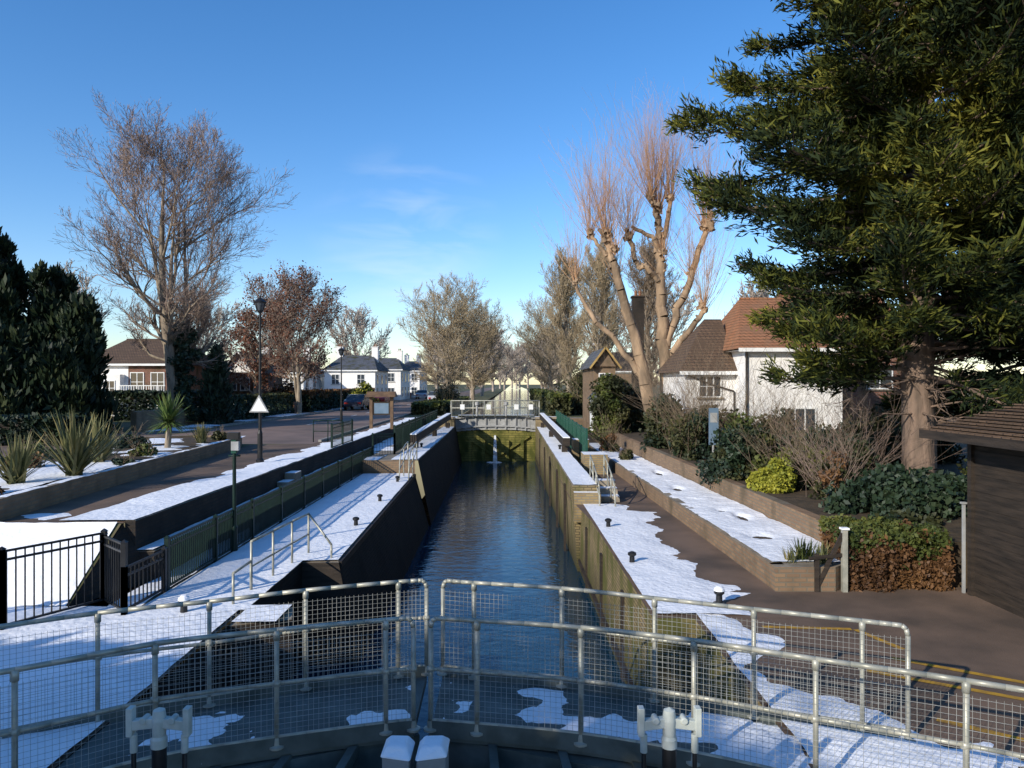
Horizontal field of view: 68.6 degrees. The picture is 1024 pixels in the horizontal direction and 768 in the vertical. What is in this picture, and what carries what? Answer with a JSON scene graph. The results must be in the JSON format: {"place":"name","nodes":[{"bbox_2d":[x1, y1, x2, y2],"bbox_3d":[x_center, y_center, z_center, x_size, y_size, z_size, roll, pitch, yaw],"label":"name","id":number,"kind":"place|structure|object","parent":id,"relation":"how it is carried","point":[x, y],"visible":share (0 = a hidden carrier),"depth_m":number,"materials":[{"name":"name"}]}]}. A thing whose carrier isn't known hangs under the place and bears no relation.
{"place":"outdoors","nodes":[
{"label":"outdoors","id":0,"kind":"place"},
{"bbox_2d":[0,397,415,522],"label":"pavement","id":1,"kind":"structure","parent":0,"point":[215,466],"depth_m":19.01,"materials":[{"name":"concrete"}]},
{"bbox_2d":[0,387,495,456],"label":"road","id":2,"kind":"structure","parent":0,"point":[296,429],"depth_m":42.34,"materials":[{"name":"asphalt"}]},
{"bbox_2d":[343,394,368,409],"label":"parked car","id":3,"kind":"object","parent":2,"relation":"on","point":[351,401],"visible":0.79,"depth_m":68.65,"materials":[{"name":"paint"}]},
{"bbox_2d":[293,385,624,740],"bbox_3d":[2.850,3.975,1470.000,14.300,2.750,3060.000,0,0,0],"label":"water","id":4,"kind":"structure","parent":0,"point":[494,522],"depth_m":20.98,"materials":[{"name":"blue liquid"}]},
{"bbox_2d":[380,735,449,767],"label":"mitre post","id":5,"kind":"object","parent":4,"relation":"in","point":[398,751],"visible":1,"depth_m":6.34,"materials":[{"name":"grey paint"}]},
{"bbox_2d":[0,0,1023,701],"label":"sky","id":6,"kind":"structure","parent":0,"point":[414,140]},
{"bbox_2d":[4,385,1023,767],"bbox_3d":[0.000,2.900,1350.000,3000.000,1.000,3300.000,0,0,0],"label":"ground","id":7,"kind":"structure","parent":0,"point":[956,627],"depth_m":9.84,"materials":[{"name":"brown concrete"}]},
{"bbox_2d":[0,226,34,408],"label":"yew tree","id":8,"kind":"object","parent":7,"relation":"on","point":[14,290],"visible":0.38,"depth_m":36.27,"materials":[{"name":"green plant"}]},
{"bbox_2d":[0,320,49,424],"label":"yew tree","id":9,"kind":"object","parent":7,"relation":"on","point":[16,362],"visible":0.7,"depth_m":32.92,"materials":[{"name":"green plant"}]},
{"bbox_2d":[0,412,87,445],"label":"roadside hedge","id":10,"kind":"object","parent":7,"relation":"on","point":[28,420],"visible":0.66,"depth_m":29.08,"materials":[{"name":"green plant"}]},
{"bbox_2d":[15,338,99,425],"bbox_3d":[-20.780,0.817,33.987,3.794,5.820,3.911,0,0,-27],"label":"yew tree","id":11,"kind":"object","parent":7,"relation":"on","point":[60,379],"visible":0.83,"depth_m":33.44,"materials":[{"name":"green plant"}]},
{"bbox_2d":[10,258,110,409],"bbox_3d":[-22.494,-1.252,37.069,5.252,9.679,4.874,0,0,29],"label":"yew tree","id":12,"kind":"object","parent":7,"relation":"on","point":[53,287],"visible":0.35,"depth_m":36.17,"materials":[{"name":"green plant"}]},
{"bbox_2d":[54,289,122,434],"bbox_3d":[-20.889,-0.600,36.012,3.893,7.977,3.937,0,0,0],"label":"yew tree","id":13,"kind":"object","parent":7,"relation":"on","point":[80,317],"visible":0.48,"depth_m":35.67,"materials":[{"name":"green plant"}]},
{"bbox_2d":[0,435,241,520],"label":"brick planter","id":14,"kind":"object","parent":7,"relation":"on","point":[14,505],"visible":0.34,"depth_m":17.59,"materials":[{"name":"brick"}]},
{"bbox_2d":[0,427,69,484],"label":"new zealand flax","id":15,"kind":"object","parent":14,"relation":"on","point":[16,466],"visible":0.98,"depth_m":15.48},
{"bbox_2d":[24,404,130,475],"bbox_3d":[-9.840,1.270,17.097,2.624,1.600,2.326,0,0,0],"label":"new zealand flax","id":16,"kind":"object","parent":14,"relation":"on","point":[78,460],"visible":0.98,"depth_m":16.80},
{"bbox_2d":[52,411,147,461],"bbox_3d":[-10.902,1.339,19.815,2.388,1.461,1.944,0,0,-22],"label":"new zealand flax","id":17,"kind":"object","parent":14,"relation":"on","point":[94,431],"visible":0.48,"depth_m":19.68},
{"bbox_2d":[112,423,151,448],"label":"planter shrub","id":18,"kind":"object","parent":14,"relation":"on","point":[133,439],"visible":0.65,"depth_m":24.44,"materials":[{"name":"green plant"}]},
{"bbox_2d":[127,434,158,456],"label":"planter shrub","id":19,"kind":"object","parent":14,"relation":"on","point":[143,449],"visible":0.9,"depth_m":21.59,"materials":[{"name":"green plant"}]},
{"bbox_2d":[104,422,212,454],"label":"ornamental grass","id":20,"kind":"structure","parent":14,"relation":"on","point":[201,433],"depth_m":26.20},
{"bbox_2d":[145,389,195,447],"bbox_3d":[-11.065,1.139,24.359,1.991,1.939,1.988,0,0,0],"label":"cabbage palm","id":21,"kind":"object","parent":14,"relation":"on","point":[168,412],"visible":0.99,"depth_m":24.20,"materials":[{"name":"green plant"}]},
{"bbox_2d":[105,389,202,420],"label":"roadside hedge","id":22,"kind":"object","parent":7,"relation":"on","point":[144,394],"visible":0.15,"depth_m":49.04,"materials":[{"name":"green plant"}]},
{"bbox_2d":[101,339,207,416],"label":"balconied house","id":23,"kind":"structure","parent":7,"relation":"on","point":[131,367],"depth_m":55.01,"materials":[{"name":"paint"}]},
{"bbox_2d":[49,87,298,421],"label":"bare tree","id":24,"kind":"object","parent":7,"relation":"on","point":[179,337],"visible":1,"depth_m":43.37,"materials":[{"name":"brown plant"}]},
{"bbox_2d":[0,392,410,439],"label":"garden wall","id":25,"kind":"structure","parent":7,"relation":"on","point":[139,419],"depth_m":39.36,"materials":[{"name":"brown brick"}]},
{"bbox_2d":[195,343,241,424],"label":"holly tree","id":26,"kind":"object","parent":7,"relation":"on","point":[216,390],"visible":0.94,"depth_m":44.61,"materials":[{"name":"green plant"}]},
{"bbox_2d":[203,392,294,422],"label":"roadside hedge","id":27,"kind":"object","parent":7,"relation":"on","point":[271,401],"visible":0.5,"depth_m":54.94,"materials":[{"name":"green plant"}]},
{"bbox_2d":[208,302,297,394],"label":"copper leaved tree","id":28,"kind":"object","parent":7,"relation":"on","point":[248,339],"visible":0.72,"depth_m":61.75,"materials":[{"name":"brown plant"}]},
{"bbox_2d":[225,351,286,395],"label":"gabled house","id":29,"kind":"structure","parent":7,"relation":"on","point":[240,389],"depth_m":64.00,"materials":[{"name":"white brick"}]},
{"bbox_2d":[262,346,323,390],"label":"white villa","id":30,"kind":"object","parent":7,"relation":"on","point":[319,384],"visible":0.11,"depth_m":93.79,"materials":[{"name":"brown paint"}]},
{"bbox_2d":[268,345,337,410],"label":"roadside shrub","id":31,"kind":"object","parent":7,"relation":"on","point":[288,388],"visible":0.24,"depth_m":67.16,"materials":[{"name":"brown plant"}]},
{"bbox_2d":[301,388,374,411],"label":"roadside hedge","id":32,"kind":"object","parent":7,"relation":"on","point":[313,400],"visible":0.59,"depth_m":68.27,"materials":[{"name":"green plant"}]},
{"bbox_2d":[321,345,390,394],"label":"white villa","id":33,"kind":"object","parent":7,"relation":"on","point":[372,370],"visible":0.67,"depth_m":96.62,"materials":[{"name":"paint"}]},
{"bbox_2d":[349,381,378,406],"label":"roadside shrub","id":34,"kind":"object","parent":7,"relation":"on","point":[364,388],"visible":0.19,"depth_m":77.63,"materials":[{"name":"green plant"}]},
{"bbox_2d":[379,349,411,399],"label":"white villa","id":35,"kind":"object","parent":7,"relation":"on","point":[399,377],"visible":0.5,"depth_m":113.84,"materials":[{"name":"paint"}]},
{"bbox_2d":[22,258,772,397],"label":"distant trees","id":36,"kind":"object","parent":7,"relation":"on","point":[520,366],"visible":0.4,"depth_m":128.38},
{"bbox_2d":[404,353,426,396],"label":"white villa","id":37,"kind":"object","parent":7,"relation":"on","point":[415,385],"visible":0.48,"depth_m":135.41,"materials":[{"name":"paint"}]},
{"bbox_2d":[55,416,810,767],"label":"lock wall","id":38,"kind":"structure","parent":7,"relation":"on","point":[385,544],"depth_m":14.96,"materials":[{"name":"concrete"}]},
{"bbox_2d":[120,546,167,614],"bbox_3d":[-5.665,3.015,11.600,0.092,0.770,1.293,0,0,1],"label":"black metal fence","id":39,"kind":"object","parent":38,"relation":"on","point":[163,560],"visible":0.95,"depth_m":11.76,"materials":[{"name":"metal"}]},
{"bbox_2d":[2,666,426,767],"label":"lock gate","id":40,"kind":"structure","parent":38,"relation":"attached to","point":[359,747],"depth_m":7.35,"materials":[{"name":"metal"}]},
{"bbox_2d":[126,705,191,767],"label":"paddle gear","id":41,"kind":"object","parent":40,"relation":"attached to","point":[158,722],"visible":1,"depth_m":5.27,"materials":[{"name":"white paint"}]},
{"bbox_2d":[0,616,419,767],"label":"gate railing","id":42,"kind":"object","parent":40,"relation":"on","point":[14,732],"visible":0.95,"depth_m":6.87,"materials":[{"name":"metal"}]},
{"bbox_2d":[0,578,429,731],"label":"gate railing","id":43,"kind":"object","parent":38,"relation":"on","point":[211,642],"visible":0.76,"depth_m":7.94,"materials":[{"name":"metal"}]},
{"bbox_2d":[232,560,251,603],"bbox_3d":[-4.270,3.139,11.890,0.044,0.522,0.824,0,0,0],"label":"handrail","id":44,"kind":"object","parent":38,"relation":"on","point":[236,571],"visible":0.92,"depth_m":11.72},
{"bbox_2d":[164,446,373,590],"bbox_3d":[-5.655,2.940,21.400,0.100,0.920,18.290,0,0,0],"label":"lockside fence","id":45,"kind":"object","parent":38,"relation":"on","point":[260,514],"visible":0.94,"depth_m":16.31,"materials":[{"name":"green paint"}]},
{"bbox_2d":[250,513,331,588],"bbox_3d":[-3.883,2.979,13.599,0.629,0.842,2.703,0,0,5],"label":"handrail","id":46,"kind":"object","parent":38,"relation":"on","point":[308,515],"visible":0.91,"depth_m":14.08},
{"bbox_2d":[331,419,352,448],"bbox_3d":[-6.600,1.915,29.250,0.090,0.970,3.590,0,0,0],"label":"lockside fence","id":47,"kind":"object","parent":38,"relation":"on","point":[342,431],"visible":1,"depth_m":29.21,"materials":[{"name":"metal"}]},
{"bbox_2d":[394,410,436,451],"bbox_3d":[-4.925,2.290,40.500,0.091,1.220,19.091,0,0,0],"label":"lockside fence","id":48,"kind":"object","parent":38,"relation":"on","point":[403,431],"visible":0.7,"depth_m":35.44,"materials":[{"name":"green paint"}]},
{"bbox_2d":[410,413,450,447],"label":"balance beam","id":49,"kind":"structure","parent":38,"relation":"on","point":[424,431],"depth_m":38.27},
{"bbox_2d":[128,684,812,767],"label":"footway snow","id":50,"kind":"structure","parent":38,"relation":"on","point":[534,712],"depth_m":7.38,"materials":[{"name":"snow"}]},
{"bbox_2d":[450,400,539,461],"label":"lock gate","id":51,"kind":"structure","parent":38,"relation":"attached to","point":[515,437],"depth_m":51.90,"materials":[{"name":"wood"}]},
{"bbox_2d":[540,413,569,451],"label":"balance beam","id":52,"kind":"structure","parent":38,"relation":"on","point":[560,435],"depth_m":35.90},
{"bbox_2d":[556,410,587,458],"bbox_3d":[2.975,2.515,40.300,0.090,1.570,21.490,0,0,0],"label":"lockside fence","id":53,"kind":"object","parent":38,"relation":"on","point":[570,428],"visible":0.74,"depth_m":36.12,"materials":[{"name":"green paint"}]},
{"bbox_2d":[603,455,615,506],"bbox_3d":[2.850,2.792,21.975,0.044,1.227,2.593,0,0,0],"label":"ladder handrail","id":54,"kind":"object","parent":38,"relation":"attached to","point":[611,479],"visible":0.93,"depth_m":21.59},
{"bbox_2d":[428,666,898,767],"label":"lock gate","id":55,"kind":"structure","parent":38,"relation":"attached to","point":[500,747],"depth_m":7.36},
{"bbox_2d":[637,705,701,767],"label":"paddle gear","id":56,"kind":"object","parent":38,"relation":"attached to","point":[669,722],"visible":1,"depth_m":5.27,"materials":[{"name":"white paint"}]},
{"bbox_2d":[437,579,915,741],"bbox_3d":[1.499,2.838,8.031,5.000,1.124,0.281,0,0,20],"label":"gate railing","id":57,"kind":"object","parent":38,"relation":"on","point":[862,622],"visible":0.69,"depth_m":7.84,"materials":[{"name":"metal"}]},
{"bbox_2d":[423,616,1023,767],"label":"gate railing","id":58,"kind":"object","parent":38,"relation":"on","point":[966,745],"visible":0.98,"depth_m":6.64,"materials":[{"name":"metal"}]},
{"bbox_2d":[410,396,469,414],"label":"roadside hedge","id":59,"kind":"object","parent":7,"relation":"on","point":[426,406],"visible":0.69,"depth_m":58.40,"materials":[{"name":"green plant"}]},
{"bbox_2d":[395,270,499,387],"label":"bare tree","id":60,"kind":"object","parent":7,"relation":"on","point":[459,354],"visible":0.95,"depth_m":90.92,"materials":[{"name":"grey plant"}]},
{"bbox_2d":[405,353,505,409],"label":"roadside shrub","id":61,"kind":"object","parent":7,"relation":"on","point":[445,392],"visible":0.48,"depth_m":69.30,"materials":[{"name":"brown plant"}]},
{"bbox_2d":[437,295,508,399],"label":"bare tree","id":62,"kind":"object","parent":7,"relation":"on","point":[487,337],"visible":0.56,"depth_m":107.60,"materials":[{"name":"grey plant"}]},
{"bbox_2d":[0,408,1023,767],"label":"snow","id":63,"kind":"structure","parent":7,"relation":"on","point":[658,568],"depth_m":12.30,"materials":[{"name":"snow"}]},
{"bbox_2d":[0,528,107,629],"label":"black metal fence","id":64,"kind":"object","parent":63,"relation":"on","point":[4,559],"visible":0.93,"depth_m":10.84,"materials":[{"name":"metal"}]},
{"bbox_2d":[101,533,127,614],"bbox_3d":[-5.990,2.840,11.300,0.990,1.120,0.127,0,0,44],"label":"gate","id":65,"kind":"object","parent":63,"relation":"on","point":[123,550],"visible":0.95,"depth_m":11.23,"materials":[{"name":"metal"}]},
{"bbox_2d":[227,432,240,552],"bbox_3d":[-5.625,2.190,15.195,0.250,2.420,0.150,0,0,0],"label":"lamp standard","id":66,"kind":"object","parent":63,"relation":"on","point":[233,437],"visible":0.98,"depth_m":15.16,"materials":[{"name":"paint"}]},
{"bbox_2d":[253,296,266,462],"bbox_3d":[-7.650,-0.145,22.800,0.440,5.090,0.346,0,0,0],"label":"street lamp","id":67,"kind":"object","parent":63,"relation":"on","point":[259,302],"visible":0.96,"depth_m":22.76,"materials":[{"name":"metal"}]},
{"bbox_2d":[240,259,346,413],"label":"copper leaved tree","id":68,"kind":"object","parent":63,"relation":"on","point":[291,287],"visible":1,"depth_m":59.01,"materials":[{"name":"brown plant"}]},
{"bbox_2d":[365,392,397,428],"bbox_3d":[-6.950,1.400,40.000,1.600,2.000,0.900,0,0,0],"label":"information board","id":69,"kind":"object","parent":63,"relation":"on","point":[381,408],"visible":0.96,"depth_m":39.92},
{"bbox_2d":[584,404,621,451],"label":"bare shrub","id":70,"kind":"object","parent":63,"relation":"on","point":[606,441],"visible":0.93,"depth_m":33.37,"materials":[{"name":"brown plant"}]},
{"bbox_2d":[503,293,591,389],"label":"bare tree","id":71,"kind":"object","parent":7,"relation":"on","point":[527,339],"visible":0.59,"depth_m":107.07,"materials":[{"name":"grey plant"}]},
{"bbox_2d":[529,388,572,415],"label":"roadside hedge","id":72,"kind":"object","parent":7,"relation":"on","point":[552,402],"visible":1,"depth_m":56.92,"materials":[{"name":"green plant"}]},
{"bbox_2d":[537,243,592,392],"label":"bare tree","id":73,"kind":"object","parent":7,"relation":"on","point":[563,295],"visible":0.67,"depth_m":87.25,"materials":[{"name":"grey plant"}]},
{"bbox_2d":[510,296,653,414],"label":"roadside shrub","id":74,"kind":"object","parent":7,"relation":"on","point":[577,401],"visible":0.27,"depth_m":59.12,"materials":[{"name":"brown plant"}]},
{"bbox_2d":[570,230,622,361],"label":"bare tree","id":75,"kind":"object","parent":7,"relation":"on","point":[597,268],"visible":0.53,"depth_m":75.15,"materials":[{"name":"grey plant"}]},
{"bbox_2d":[535,109,671,411],"bbox_3d":[4.454,-5.057,35.213,6.626,15.393,7.092,0,0,-37],"label":"pollarded tree","id":76,"kind":"object","parent":7,"relation":"on","point":[605,231],"visible":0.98,"depth_m":34.86,"materials":[{"name":"brown plant"}]},
{"bbox_2d":[490,297,720,431],"bbox_3d":[5.522,-1.277,41.427,14.832,8.785,9.483,0,0,42],"label":"evergreen shrub","id":77,"kind":"object","parent":7,"relation":"on","point":[632,423],"visible":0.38,"depth_m":39.28,"materials":[{"name":"plant"}]},
{"bbox_2d":[587,372,630,439],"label":"evergreen shrub","id":78,"kind":"object","parent":7,"relation":"on","point":[610,402],"visible":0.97,"depth_m":37.49,"materials":[{"name":"green plant"}]},
{"bbox_2d":[579,291,651,423],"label":"gabled cottage","id":79,"kind":"structure","parent":7,"relation":"on","point":[637,311],"depth_m":44.80,"materials":[{"name":"wood"}]},
{"bbox_2d":[613,234,684,387],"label":"bare tree","id":80,"kind":"object","parent":7,"relation":"on","point":[648,290],"visible":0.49,"depth_m":65.78,"materials":[{"name":"plant"}]},
{"bbox_2d":[576,79,757,392],"bbox_3d":[7.692,-6.090,36.734,9.744,17.454,8.180,0,0,0],"label":"pollarded tree","id":81,"kind":"object","parent":7,"relation":"on","point":[659,240],"visible":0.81,"depth_m":35.77,"materials":[{"name":"brown plant"}]},
{"bbox_2d":[609,332,743,451],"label":"laurel shrub","id":82,"kind":"object","parent":7,"relation":"on","point":[655,429],"visible":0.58,"depth_m":29.58,"materials":[{"name":"plant"}]},
{"bbox_2d":[606,335,763,460],"bbox_3d":[6.071,0.614,26.403,4.784,4.733,6.262,0,0,30],"label":"bare shrub","id":83,"kind":"object","parent":7,"relation":"on","point":[689,440],"visible":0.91,"depth_m":25.59,"materials":[{"name":"brown plant"}]},
{"bbox_2d":[709,408,718,452],"bbox_3d":[6.300,1.675,23.491,0.300,1.850,0.098,0,0,0],"label":"notice sign","id":84,"kind":"object","parent":7,"relation":"on","point":[713,422],"visible":0.65,"depth_m":23.45,"materials":[{"name":"metal"}]},
{"bbox_2d":[619,313,834,447],"bbox_3d":[7.119,0.150,28.402,7.177,5.716,7.519,0,0,-21],"label":"bare shrub","id":85,"kind":"object","parent":7,"relation":"on","point":[722,412],"visible":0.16,"depth_m":27.92,"materials":[{"name":"brown plant"}]},
{"bbox_2d":[582,419,881,591],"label":"terrace wall","id":86,"kind":"structure","parent":7,"relation":"on","point":[780,576],"depth_m":16.31,"materials":[{"name":"brown brick"}]},
{"bbox_2d":[782,537,839,564],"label":"grass tuft","id":87,"kind":"object","parent":86,"relation":"on","point":[801,551],"visible":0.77,"depth_m":12.68,"materials":[{"name":"green plant"}]},
{"bbox_2d":[694,424,772,487],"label":"laurel shrub","id":88,"kind":"object","parent":7,"relation":"on","point":[727,459],"visible":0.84,"depth_m":20.68,"materials":[{"name":"green plant"}]},
{"bbox_2d":[655,297,841,435],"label":"white house","id":89,"kind":"structure","parent":7,"relation":"on","point":[731,325],"depth_m":30.97,"materials":[{"name":"paint"}]},
{"bbox_2d":[665,345,866,441],"bbox_3d":[9.142,0.779,26.619,6.998,4.352,6.130,0,0,0],"label":"bare shrub","id":90,"kind":"object","parent":7,"relation":"on","point":[763,422],"visible":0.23,"depth_m":26.89,"materials":[{"name":"brown plant"}]},
{"bbox_2d":[745,457,796,493],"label":"golden shrub","id":91,"kind":"object","parent":7,"relation":"on","point":[773,476],"visible":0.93,"depth_m":18.08,"materials":[{"name":"yellow plant"}]},
{"bbox_2d":[683,348,860,456],"bbox_3d":[8.128,0.982,23.570,5.208,4.362,4.296,0,0,22],"label":"bare shrub","id":92,"kind":"object","parent":7,"relation":"on","point":[740,419],"visible":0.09,"depth_m":22.71,"materials":[{"name":"plant"}]},
{"bbox_2d":[721,383,897,490],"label":"hawthorn shrub","id":93,"kind":"object","parent":7,"relation":"on","point":[802,484],"visible":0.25,"depth_m":18.94,"materials":[{"name":"plant"}]},
{"bbox_2d":[761,385,887,467],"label":"laurel shrub","id":94,"kind":"object","parent":7,"relation":"on","point":[828,430],"visible":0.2,"depth_m":21.20,"materials":[{"name":"plant"}]},
{"bbox_2d":[808,527,849,591],"bbox_3d":[5.173,2.875,12.287,0.654,1.050,0.125,0,0,0],"label":"gate post","id":95,"kind":"object","parent":7,"relation":"on","point":[842,539],"visible":1,"depth_m":12.26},
{"bbox_2d":[758,395,909,499],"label":"bare shrub","id":96,"kind":"object","parent":7,"relation":"on","point":[830,471],"visible":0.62,"depth_m":17.17,"materials":[{"name":"brown plant"}]},
{"bbox_2d":[776,270,901,425],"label":"red roofed house","id":97,"kind":"structure","parent":7,"relation":"on","point":[873,396],"depth_m":38.00,"materials":[{"name":"paint"}]},
{"bbox_2d":[662,0,1023,474],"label":"cypress tree","id":98,"kind":"object","parent":7,"relation":"on","point":[871,116],"visible":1,"depth_m":15.97,"materials":[{"name":"green plant"}]},
{"bbox_2d":[758,356,943,465],"bbox_3d":[10.771,0.822,24.338,5.653,4.655,4.369,0,0,-15],"label":"laurel shrub","id":99,"kind":"object","parent":7,"relation":"on","point":[895,433],"visible":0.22,"depth_m":23.41,"materials":[{"name":"plant"}]},
{"bbox_2d":[766,387,965,482],"bbox_3d":[9.540,1.455,18.188,4.854,2.793,4.923,0,0,-40],"label":"bare shrub","id":100,"kind":"object","parent":7,"relation":"on","point":[870,464],"visible":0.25,"depth_m":17.81,"materials":[{"name":"brown plant"}]},
{"bbox_2d":[763,331,977,463],"bbox_3d":[13.399,-0.146,25.495,9.729,6.516,7.076,0,0,-33],"label":"laurel shrub","id":101,"kind":"object","parent":7,"relation":"on","point":[944,447],"visible":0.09,"depth_m":24.25,"materials":[{"name":"green plant"}]},
{"bbox_2d":[816,513,958,592],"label":"clipped hedge","id":102,"kind":"object","parent":7,"relation":"on","point":[884,559],"visible":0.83,"depth_m":12.38,"materials":[{"name":"green plant"}]},
{"bbox_2d":[818,461,966,521],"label":"ivy bank","id":103,"kind":"structure","parent":7,"relation":"on","point":[919,491],"depth_m":15.07,"materials":[{"name":"green plant"}]},
{"bbox_2d":[762,626,1023,741],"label":"painted marking","id":104,"kind":"object","parent":7,"relation":"on","point":[959,687],"visible":0.82,"depth_m":8.68,"materials":[{"name":"yellow paint"}]},
{"bbox_2d":[850,508,946,530],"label":"ivy bank","id":105,"kind":"structure","parent":7,"relation":"on","point":[935,520],"depth_m":13.88,"materials":[{"name":"green plant"}]},
{"bbox_2d":[868,20,1023,420],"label":"cypress tree","id":106,"kind":"object","parent":7,"relation":"on","point":[891,404],"visible":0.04,"depth_m":20.57,"materials":[{"name":"green plant"}]},
{"bbox_2d":[960,502,966,592],"bbox_3d":[7.350,2.660,12.220,0.080,1.480,0.080,0,0,0],"label":"gate post","id":107,"kind":"object","parent":7,"relation":"on","point":[963,547],"visible":1,"depth_m":12.20,"materials":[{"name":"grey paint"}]},
{"bbox_2d":[919,401,1023,617],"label":"timber shed","id":108,"kind":"structure","parent":7,"relation":"on","point":[994,441],"depth_m":11.45,"materials":[{"name":"wood"}]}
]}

